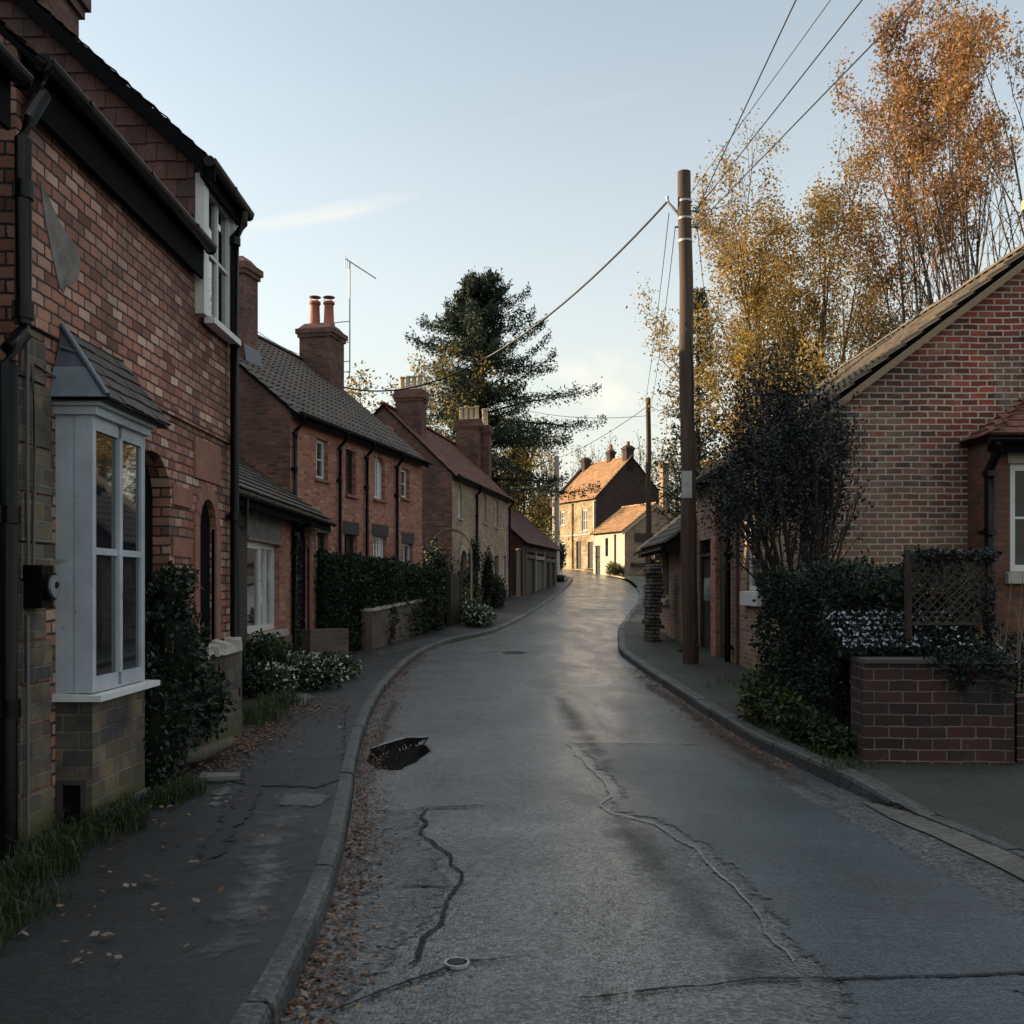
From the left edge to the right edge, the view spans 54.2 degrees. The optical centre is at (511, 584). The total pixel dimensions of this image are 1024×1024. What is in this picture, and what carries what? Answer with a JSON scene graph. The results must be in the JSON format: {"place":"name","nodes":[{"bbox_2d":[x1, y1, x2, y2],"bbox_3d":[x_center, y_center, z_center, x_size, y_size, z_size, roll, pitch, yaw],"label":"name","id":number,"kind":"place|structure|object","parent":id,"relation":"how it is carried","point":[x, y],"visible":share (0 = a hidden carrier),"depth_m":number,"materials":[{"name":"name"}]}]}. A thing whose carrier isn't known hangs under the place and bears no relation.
{"place":"outdoors","nodes":[
{"label":"outdoors","id":0,"kind":"place"},
{"bbox_2d":[0,574,570,1023],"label":"pavement","id":1,"kind":"structure","parent":0,"point":[156,972],"depth_m":4.76,"materials":[{"name":"asphalt"}]},
{"bbox_2d":[0,768,211,957],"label":"grass","id":2,"kind":"structure","parent":1,"relation":"on","point":[62,845],"depth_m":5.68,"materials":[{"name":"green plant"}]},
{"bbox_2d":[142,560,236,789],"bbox_3d":[-2.774,0.707,8.293,0.675,1.851,2.035,0,0,0],"label":"ivy shrub","id":3,"kind":"object","parent":1,"relation":"on","point":[188,694],"visible":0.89,"depth_m":7.96,"materials":[{"name":"green plant"}]},
{"bbox_2d":[185,736,235,764],"bbox_3d":[-2.802,1.455,8.446,0.210,0.208,1.170,0,0,35],"label":"old root","id":4,"kind":"object","parent":1,"relation":"on","point":[204,752],"visible":0.43,"depth_m":8.61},
{"bbox_2d":[196,772,239,780],"bbox_3d":[-2.317,1.505,7.902,0.330,0.050,0.160,0,0,-12],"label":"broken slab","id":5,"kind":"object","parent":1,"relation":"on","point":[213,776],"depth_m":7.86,"materials":[{"name":"concrete"}]},
{"bbox_2d":[208,780,235,806],"bbox_3d":[-2.155,1.544,7.519,0.278,0.001,1.610,0,0,-7],"label":"pavement patch","id":6,"kind":"object","parent":1,"relation":"on","point":[224,790],"visible":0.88,"depth_m":7.44,"materials":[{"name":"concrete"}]},
{"bbox_2d":[242,650,260,697],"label":"planter shrub","id":7,"kind":"object","parent":1,"relation":"on","point":[246,670],"visible":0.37,"depth_m":13.56,"materials":[{"name":"green plant"}]},
{"bbox_2d":[203,813,300,956],"bbox_3d":[-1.376,1.544,5.594,0.677,0.001,3.238,0,0,-8],"label":"pavement patch","id":8,"kind":"object","parent":1,"relation":"on","point":[265,866],"visible":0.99,"depth_m":5.33,"materials":[{"name":"asphalt"}]},
{"bbox_2d":[196,705,348,857],"bbox_3d":[-2.089,1.542,9.264,1.203,0.001,7.394,0,0,-9],"label":"pavement patch","id":9,"kind":"object","parent":1,"relation":"on","point":[313,771],"visible":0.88,"depth_m":8.79,"materials":[{"name":"asphalt"}]},
{"bbox_2d":[0,693,364,946],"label":"fallen leaves","id":10,"kind":"object","parent":9,"relation":"on","point":[249,734],"visible":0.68,"depth_m":9.38,"materials":[{"name":"brown plant"}]},
{"bbox_2d":[242,685,313,726],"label":"grass","id":11,"kind":"structure","parent":1,"relation":"on","point":[280,701],"depth_m":11.82,"materials":[{"name":"green plant"}]},
{"bbox_2d":[242,628,366,699],"bbox_3d":[-3.314,1.131,15.418,1.898,0.988,4.055,0,0,0],"label":"flowering shrub","id":12,"kind":"object","parent":1,"relation":"on","point":[279,666],"visible":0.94,"depth_m":14.69,"materials":[{"name":"green plant"}]},
{"bbox_2d":[276,792,332,805],"bbox_3d":[-1.505,1.545,7.335,0.591,0.001,0.926,0,0,0],"label":"pavement patch","id":13,"kind":"object","parent":1,"relation":"on","point":[301,799],"visible":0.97,"depth_m":7.20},
{"bbox_2d":[300,628,348,657],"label":"garden wall","id":14,"kind":"structure","parent":1,"relation":"on","point":[327,640],"depth_m":19.52,"materials":[{"name":"brown brick"}]},
{"bbox_2d":[313,544,401,651],"bbox_3d":[-3.853,0.350,22.178,1.729,2.414,4.318,0,0,15],"label":"garden hedge","id":15,"kind":"object","parent":1,"relation":"on","point":[350,588],"visible":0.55,"depth_m":21.63,"materials":[{"name":"green plant"}]},
{"bbox_2d":[360,599,423,648],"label":"garden wall","id":16,"kind":"structure","parent":1,"relation":"on","point":[376,629],"depth_m":23.00,"materials":[{"name":"brown brick"}]},
{"bbox_2d":[384,559,448,639],"bbox_3d":[-2.858,0.315,26.161,1.582,2.078,4.424,0,0,15],"label":"garden hedge","id":17,"kind":"object","parent":1,"relation":"on","point":[422,585],"visible":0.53,"depth_m":26.24,"materials":[{"name":"green plant"}]},
{"bbox_2d":[344,337,507,485],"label":"garden tree","id":18,"kind":"object","parent":1,"relation":"on","point":[428,378],"visible":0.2,"depth_m":50.87,"materials":[{"name":"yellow plant"}]},
{"bbox_2d":[422,538,466,623],"bbox_3d":[-2.505,-0.103,30.783,2.406,2.792,3.291,0,0,0],"label":"garden shrub","id":19,"kind":"object","parent":1,"relation":"on","point":[433,558],"visible":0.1,"depth_m":30.97,"materials":[{"name":"green plant"}]},
{"bbox_2d":[429,529,472,600],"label":"garden arch","id":20,"kind":"structure","parent":1,"relation":"on","point":[465,537],"depth_m":33.34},
{"bbox_2d":[447,571,461,626],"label":"garden gate","id":21,"kind":"structure","parent":1,"relation":"on","point":[454,590],"depth_m":29.13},
{"bbox_2d":[458,598,496,626],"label":"garden shrub","id":22,"kind":"object","parent":1,"relation":"on","point":[475,614],"visible":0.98,"depth_m":28.73,"materials":[{"name":"green plant"}]},
{"bbox_2d":[462,536,495,605],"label":"garden shrub","id":23,"kind":"object","parent":1,"relation":"on","point":[487,578],"visible":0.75,"depth_m":35.86,"materials":[{"name":"green plant"}]},
{"bbox_2d":[478,572,508,607],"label":"garden shrub","id":24,"kind":"object","parent":1,"relation":"on","point":[498,595],"visible":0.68,"depth_m":37.69,"materials":[{"name":"green plant"}]},
{"bbox_2d":[494,444,568,546],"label":"garden tree","id":25,"kind":"object","parent":1,"relation":"on","point":[535,518],"visible":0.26,"depth_m":58.47,"materials":[{"name":"green plant"}]},
{"bbox_2d":[511,508,561,594],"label":"outbuilding","id":26,"kind":"structure","parent":1,"relation":"on","point":[538,553],"depth_m":50.31,"materials":[{"name":"black brick"}]},
{"bbox_2d":[527,559,532,592],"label":"door","id":27,"kind":"structure","parent":26,"relation":"in","point":[529,562],"depth_m":49.16,"materials":[{"name":"wood"}]},
{"bbox_2d":[539,456,559,574],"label":"street lamp","id":28,"kind":"object","parent":1,"relation":"on","point":[555,513],"visible":0.64,"depth_m":61.82,"materials":[{"name":"metal"}]},
{"bbox_2d":[79,0,1023,534],"label":"sky","id":29,"kind":"structure","parent":0,"point":[422,144],"materials":[{"name":"blue"}]},
{"bbox_2d":[280,569,1023,1023],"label":"road","id":30,"kind":"structure","parent":0,"point":[632,915],"depth_m":5.89,"materials":[{"name":"asphalt"}]},
{"bbox_2d":[326,812,449,1000],"bbox_3d":[-0.642,1.642,5.582,0.724,0.026,3.585,0,0,-7],"label":"road patch","id":31,"kind":"object","parent":30,"relation":"on","point":[408,863],"visible":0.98,"depth_m":5.30,"materials":[{"name":"asphalt"}]},
{"bbox_2d":[328,955,517,1012],"bbox_3d":[-0.366,1.629,4.145,0.918,0.024,0.109,0,0,-36],"label":"crack","id":32,"kind":"object","parent":31,"relation":"on","point":[409,980],"visible":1,"depth_m":4.12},
{"bbox_2d":[367,737,429,769],"bbox_3d":[-1.124,1.695,9.862,0.625,0.111,1.886,0,0,0],"label":"pothole","id":33,"kind":"object","parent":30,"relation":"on","point":[414,754],"visible":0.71,"depth_m":10.19,"materials":[{"name":"asphalt"}]},
{"bbox_2d":[230,576,572,1023],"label":"kerb","id":34,"kind":"structure","parent":30,"relation":"on","point":[270,995],"depth_m":5.07,"materials":[{"name":"concrete"}]},
{"bbox_2d":[366,808,463,968],"bbox_3d":[-0.554,1.635,5.853,0.558,0.026,3.179,0,0,-13],"label":"crack","id":35,"kind":"object","parent":30,"relation":"on","point":[428,932],"visible":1,"depth_m":5.28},
{"bbox_2d":[444,957,469,969],"bbox_3d":[-0.237,1.627,4.301,0.110,0.014,0.110,0,0,0],"label":"ring","id":36,"kind":"object","parent":30,"relation":"on","point":[456,963],"visible":1,"depth_m":4.29,"materials":[{"name":"metal"}]},
{"bbox_2d":[565,742,794,962],"bbox_3d":[0.819,1.605,7.212,0.360,0.002,5.986,0,0,-8],"label":"seam","id":37,"kind":"object","parent":30,"relation":"on","point":[701,853],"visible":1,"depth_m":5.80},
{"bbox_2d":[579,744,1023,1023],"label":"road patch","id":38,"kind":"object","parent":30,"relation":"on","point":[848,900],"visible":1,"depth_m":5.25,"materials":[{"name":"asphalt"}]},
{"bbox_2d":[578,971,1023,997],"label":"crack","id":39,"kind":"object","parent":38,"relation":"on","point":[793,978],"visible":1,"depth_m":4.08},
{"bbox_2d":[618,587,1023,858],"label":"kerb","id":40,"kind":"structure","parent":30,"relation":"on","point":[861,784],"depth_m":9.40,"materials":[{"name":"concrete"}]},
{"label":"gutter dirt","id":41,"kind":"structure","parent":30,"relation":"on","visible":0},
{"bbox_2d":[16,726,427,1008],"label":"fallen leaves","id":42,"kind":"object","parent":41,"relation":"on","point":[95,933],"visible":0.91,"depth_m":4.39,"materials":[{"name":"brown plant"}]},
{"bbox_2d":[280,655,797,1023],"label":"fallen leaves","id":43,"kind":"object","parent":41,"relation":"on","point":[303,983],"visible":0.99,"depth_m":5.54,"materials":[{"name":"brown plant"}]},
{"bbox_2d":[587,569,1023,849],"bbox_3d":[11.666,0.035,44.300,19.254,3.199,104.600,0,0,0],"label":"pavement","id":44,"kind":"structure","parent":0,"point":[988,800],"depth_m":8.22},
{"bbox_2d":[605,561,625,575],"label":"roadside shrub","id":45,"kind":"object","parent":44,"relation":"on","point":[613,568],"visible":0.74,"depth_m":67.90,"materials":[{"name":"green plant"}]},
{"bbox_2d":[645,398,651,578],"bbox_3d":[5.463,-3.177,40.000,0.253,8.608,0.240,0,0,0],"label":"telegraph pole","id":46,"kind":"object","parent":44,"relation":"on","point":[648,478],"visible":0.67,"depth_m":39.91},
{"bbox_2d":[666,169,699,663],"bbox_3d":[3.252,-2.999,18.995,0.657,9.698,0.320,0,0,0],"label":"telegraph pole","id":47,"kind":"object","parent":44,"relation":"on","point":[690,636],"visible":0.93,"depth_m":18.88,"materials":[{"name":"wood"}]},
{"bbox_2d":[343,201,666,391],"bbox_3d":[-0.968,-6.200,23.950,0.040,2.185,12.635,0,0,-38],"label":"overhead wire","id":48,"kind":"object","parent":47,"relation":"attached to","point":[602,268],"visible":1,"depth_m":21.96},
{"bbox_2d":[698,0,796,207],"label":"overhead wire","id":49,"kind":"object","parent":47,"relation":"attached to","point":[750,97],"visible":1,"depth_m":14.81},
{"bbox_2d":[699,0,862,206],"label":"overhead wire","id":50,"kind":"object","parent":47,"relation":"attached to","point":[786,95],"visible":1,"depth_m":14.41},
{"bbox_2d":[697,0,915,224],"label":"overhead wire","id":51,"kind":"object","parent":47,"relation":"attached to","point":[889,26],"visible":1,"depth_m":13.15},
{"bbox_2d":[736,661,818,733],"bbox_3d":[2.885,1.247,11.096,0.731,0.709,2.329,0,0,0],"label":"verge plant","id":52,"kind":"object","parent":44,"relation":"on","point":[764,700],"visible":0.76,"depth_m":10.96,"materials":[{"name":"green plant"}]},
{"bbox_2d":[690,323,876,630],"bbox_3d":[3.353,-0.819,12.344,2.143,4.816,3.547,0,0,0],"label":"holly tree","id":53,"kind":"object","parent":44,"relation":"on","point":[782,469],"visible":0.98,"depth_m":12.08,"materials":[{"name":"green plant"}]},
{"bbox_2d":[706,674,883,773],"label":"grass","id":54,"kind":"structure","parent":44,"relation":"on","point":[846,762],"depth_m":8.69,"materials":[{"name":"green plant"}]},
{"bbox_2d":[774,701,858,760],"bbox_3d":[2.942,1.374,9.496,0.524,0.444,1.498,0,0,-9],"label":"verge plant","id":55,"kind":"object","parent":44,"relation":"on","point":[807,725],"visible":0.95,"depth_m":9.35,"materials":[{"name":"green plant"}]},
{"bbox_2d":[744,544,1000,736],"bbox_3d":[3.850,0.604,11.080,2.086,2.032,3.288,0,0,0],"label":"garden hedge","id":56,"kind":"object","parent":44,"relation":"on","point":[874,589],"visible":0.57,"depth_m":10.20,"materials":[{"name":"green plant"}]},
{"bbox_2d":[764,563,1000,695],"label":"fallen leaves","id":57,"kind":"object","parent":56,"relation":"on","point":[880,625],"visible":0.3,"depth_m":9.72,"materials":[{"name":"brown plant"}]},
{"bbox_2d":[901,546,1002,654],"bbox_3d":[3.999,0.621,9.100,0.907,1.958,0.223,0,0,2],"label":"trellis","id":58,"kind":"object","parent":44,"relation":"on","point":[939,557],"visible":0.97,"depth_m":9.10,"materials":[{"name":"brown wood"}]},
{"bbox_2d":[945,571,1023,692],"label":"dry stems","id":59,"kind":"object","parent":44,"relation":"on","point":[1002,646],"visible":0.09,"depth_m":9.28,"materials":[{"name":"brown plant"}]},
{"bbox_2d":[974,623,1023,692],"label":"garden hedge","id":60,"kind":"object","parent":44,"relation":"on","point":[1013,641],"visible":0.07,"depth_m":10.54,"materials":[{"name":"green plant"}]},
{"bbox_2d":[619,578,1021,849],"bbox_3d":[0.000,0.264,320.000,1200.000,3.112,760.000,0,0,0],"label":"ground","id":61,"kind":"structure","parent":0,"point":[631,583],"depth_m":62.83,"materials":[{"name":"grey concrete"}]},
{"bbox_2d":[0,41,33,129],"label":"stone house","id":62,"kind":"structure","parent":61,"relation":"on","point":[16,73],"depth_m":5.54,"materials":[{"name":"brown ceramic"}]},
{"bbox_2d":[0,0,254,859],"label":"brick house","id":63,"kind":"structure","parent":61,"relation":"on","point":[125,210],"depth_m":6.87,"materials":[{"name":"red brick"}]},
{"bbox_2d":[50,323,170,701],"bbox_3d":[-2.756,-0.478,6.950,0.387,2.456,1.200,0,0,0],"label":"bay window","id":64,"kind":"structure","parent":63,"relation":"in","point":[100,444],"depth_m":6.59,"materials":[{"name":"grey paint"}]},
{"bbox_2d":[145,464,152,631],"bbox_3d":[-3.110,0.340,8.180,0.040,2.920,0.840,0,0,0],"label":"door","id":65,"kind":"structure","parent":63,"relation":"in","point":[148,487],"depth_m":8.50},
{"bbox_2d":[200,502,209,643],"bbox_3d":[-3.013,-0.100,9.660,0.035,1.500,0.500,0,0,0],"label":"door","id":66,"kind":"structure","parent":63,"relation":"in","point":[205,521],"depth_m":9.77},
{"bbox_2d":[203,189,240,345],"bbox_3d":[-2.880,-3.145,9.880,0.160,1.350,0.920,0,0,0],"label":"window","id":67,"kind":"structure","parent":63,"relation":"in","point":[218,319],"depth_m":10.00,"materials":[{"name":"white paint"}]},
{"bbox_2d":[239,458,336,659],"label":"cottage","id":68,"kind":"structure","parent":61,"relation":"on","point":[269,510],"depth_m":17.08,"materials":[{"name":"brick"}]},
{"bbox_2d":[247,541,259,633],"bbox_3d":[-4.080,0.035,15.600,0.060,1.430,1.000,0,0,0],"label":"window","id":69,"kind":"structure","parent":68,"relation":"in","point":[253,548],"depth_m":15.79,"materials":[{"name":"glass"}]},
{"bbox_2d":[260,543,273,630],"bbox_3d":[-4.120,0.035,16.650,0.060,1.430,1.100,0,0,0],"label":"window","id":70,"kind":"structure","parent":68,"relation":"in","point":[266,551],"depth_m":16.80,"materials":[{"name":"white paint"}]},
{"bbox_2d":[291,521,302,650],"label":"climbing plant","id":71,"kind":"object","parent":68,"relation":"attached to","point":[295,525],"visible":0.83,"depth_m":18.17,"materials":[{"name":"green plant"}]},
{"bbox_2d":[298,524,306,651],"bbox_3d":[-4.064,0.205,19.150,0.112,2.970,1.072,0,0,0],"label":"door","id":72,"kind":"structure","parent":68,"relation":"in","point":[302,549],"depth_m":19.46,"materials":[{"name":"wood"}]},
{"bbox_2d":[239,255,432,574],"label":"brick terrace","id":73,"kind":"structure","parent":61,"relation":"on","point":[313,433],"depth_m":23.85,"materials":[{"name":"red brick"}]},
{"bbox_2d":[315,439,331,483],"bbox_3d":[-4.248,-2.745,22.168,0.230,0.950,0.740,0,0,13],"label":"window","id":74,"kind":"structure","parent":73,"relation":"in","point":[319,444],"depth_m":22.34,"materials":[{"name":"white paint"}]},
{"bbox_2d":[345,450,359,498],"bbox_3d":[-3.872,-2.635,23.774,0.230,1.130,0.740,0,0,13],"label":"window","id":75,"kind":"structure","parent":73,"relation":"in","point":[348,454],"depth_m":23.97,"materials":[{"name":"brown glass"}]},
{"bbox_2d":[373,536,382,557],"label":"window","id":76,"kind":"structure","parent":73,"relation":"in","point":[377,541],"depth_m":25.85,"materials":[{"name":"white paint"}]},
{"bbox_2d":[373,458,387,503],"bbox_3d":[-3.438,-2.700,25.624,0.230,1.160,0.900,0,0,13],"label":"window","id":77,"kind":"structure","parent":73,"relation":"in","point":[377,466],"depth_m":25.80,"materials":[{"name":"white paint"}]},
{"bbox_2d":[373,374,516,603],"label":"stone house","id":78,"kind":"structure","parent":61,"relation":"on","point":[465,495],"depth_m":37.53,"materials":[{"name":"stone"}]},
{"bbox_2d":[391,266,606,502],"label":"conifer tree","id":79,"kind":"object","parent":61,"relation":"on","point":[477,307],"visible":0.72,"depth_m":54.91,"materials":[{"name":"green plant"}]},
{"bbox_2d":[528,488,552,540],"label":"tree","id":80,"kind":"object","parent":61,"relation":"on","point":[549,518],"visible":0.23,"depth_m":91.42,"materials":[{"name":"green plant"}]},
{"bbox_2d":[520,406,567,531],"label":"tree","id":81,"kind":"object","parent":61,"relation":"on","point":[548,457],"visible":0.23,"depth_m":95.60,"materials":[{"name":"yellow plant"}]},
{"bbox_2d":[539,430,596,488],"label":"tree","id":82,"kind":"object","parent":61,"relation":"on","point":[577,459],"visible":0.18,"depth_m":105.29,"materials":[{"name":"plant"}]},
{"bbox_2d":[550,441,658,571],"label":"stone house","id":83,"kind":"structure","parent":61,"relation":"on","point":[582,519],"depth_m":79.71,"materials":[{"name":"beige stone"}]},
{"bbox_2d":[590,462,673,578],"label":"cream cottage","id":84,"kind":"structure","parent":61,"relation":"on","point":[619,536],"depth_m":69.14,"materials":[{"name":"paint"}]},
{"bbox_2d":[632,430,658,483],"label":"tree","id":85,"kind":"object","parent":61,"relation":"on","point":[642,462],"visible":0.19,"depth_m":106.43,"materials":[{"name":"plant"}]},
{"bbox_2d":[642,564,664,641],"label":"stone pier","id":86,"kind":"structure","parent":61,"relation":"on","point":[652,605],"depth_m":23.96,"materials":[{"name":"stone"}]},
{"bbox_2d":[633,502,696,643],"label":"slate cottage","id":87,"kind":"structure","parent":61,"relation":"on","point":[663,546],"depth_m":24.99,"materials":[{"name":"brick"}]},
{"bbox_2d":[660,546,669,604],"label":"window","id":88,"kind":"structure","parent":87,"relation":"in","point":[665,601],"depth_m":26.34,"materials":[{"name":"brown glass"}]},
{"bbox_2d":[652,431,707,514],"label":"tree","id":89,"kind":"object","parent":61,"relation":"on","point":[676,464],"visible":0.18,"depth_m":79.12,"materials":[{"name":"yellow plant"}]},
{"bbox_2d":[633,286,730,530],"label":"autumn tree","id":90,"kind":"object","parent":61,"relation":"on","point":[700,444],"visible":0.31,"depth_m":43.83,"materials":[{"name":"yellow plant"}]},
{"bbox_2d":[704,314,841,465],"bbox_3d":[9.254,-4.077,33.791,5.091,10.884,6.682,0,0,0],"label":"autumn tree","id":91,"kind":"object","parent":61,"relation":"on","point":[744,354],"visible":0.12,"depth_m":34.64,"materials":[{"name":"yellow plant"}]},
{"bbox_2d":[626,108,941,469],"bbox_3d":[10.003,-7.789,37.267,11.807,18.023,8.074,0,0,-7],"label":"autumn tree","id":92,"kind":"object","parent":61,"relation":"on","point":[756,303],"visible":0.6,"depth_m":36.05,"materials":[{"name":"yellow plant"}]},
{"bbox_2d":[768,224,911,378],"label":"autumn tree","id":93,"kind":"object","parent":61,"relation":"on","point":[844,321],"visible":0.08,"depth_m":40.75,"materials":[{"name":"yellow plant"}]},
{"bbox_2d":[680,200,1023,671],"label":"brick house","id":94,"kind":"structure","parent":61,"relation":"on","point":[934,384],"depth_m":14.00,"materials":[{"name":"red brick"}]},
{"bbox_2d":[704,558,710,649],"bbox_3d":[4.375,0.495,21.850,0.050,2.190,1.592,0,0,0],"label":"door","id":95,"kind":"structure","parent":94,"relation":"in","point":[707,563],"depth_m":22.27,"materials":[{"name":"wood"}]},
{"bbox_2d":[740,521,762,605],"bbox_3d":[4.250,-0.380,17.550,0.220,1.480,1.260,0,0,0],"label":"window","id":96,"kind":"structure","parent":94,"relation":"in","point":[745,599],"depth_m":17.73,"materials":[{"name":"white paint"}]},
{"bbox_2d":[817,0,1021,347],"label":"birch tree","id":97,"kind":"object","parent":61,"relation":"on","point":[891,31],"visible":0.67,"depth_m":32.84,"materials":[{"name":"orange plant"}]},
{"bbox_2d":[827,0,1023,319],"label":"birch tree","id":98,"kind":"object","parent":61,"relation":"on","point":[962,56],"visible":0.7,"depth_m":32.20,"materials":[{"name":"orange plant"}]},
{"bbox_2d":[850,656,1014,764],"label":"garden wall","id":99,"kind":"structure","parent":61,"relation":"on","point":[908,710],"depth_m":8.64,"materials":[{"name":"brick"}]},
{"bbox_2d":[817,608,987,660],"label":"heather bank","id":100,"kind":"structure","parent":99,"relation":"on","point":[856,634],"depth_m":9.22,"materials":[{"name":"white plant"}]},
{"bbox_2d":[917,640,1023,699],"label":"trailing plant","id":101,"kind":"object","parent":99,"relation":"hanging from","point":[944,654],"visible":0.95,"depth_m":8.60,"materials":[{"name":"green plant"}]},
{"bbox_2d":[849,0,1023,302],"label":"birch tree","id":102,"kind":"object","parent":61,"relation":"on","point":[981,63],"visible":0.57,"depth_m":29.72,"materials":[{"name":"orange plant"}]},
{"bbox_2d":[905,118,1023,306],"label":"birch tree","id":103,"kind":"object","parent":61,"relation":"on","point":[935,257],"visible":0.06,"depth_m":45.14,"materials":[{"name":"orange plant"}]},
{"bbox_2d":[959,398,1023,653],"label":"brick extension","id":104,"kind":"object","parent":61,"relation":"on","point":[996,488],"visible":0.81,"depth_m":13.35,"materials":[{"name":"red brick"}]},
{"bbox_2d":[1005,464,1023,583],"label":"window","id":105,"kind":"structure","parent":104,"relation":"in","point":[1016,470],"depth_m":13.40,"materials":[{"name":"white paint"}]},
{"bbox_2d":[1014,693,1023,761],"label":"garden wall","id":106,"kind":"structure","parent":61,"relation":"on","point":[1019,727],"depth_m":8.75,"materials":[{"name":"brick"}]},
{"bbox_2d":[863,799,1023,879],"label":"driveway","id":107,"kind":"structure","parent":0,"point":[1003,859],"depth_m":6.48,"materials":[{"name":"concrete"}]},
{"bbox_2d":[868,799,1023,858],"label":"crack","id":108,"kind":"object","parent":107,"relation":"on","point":[890,804],"visible":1,"depth_m":6.95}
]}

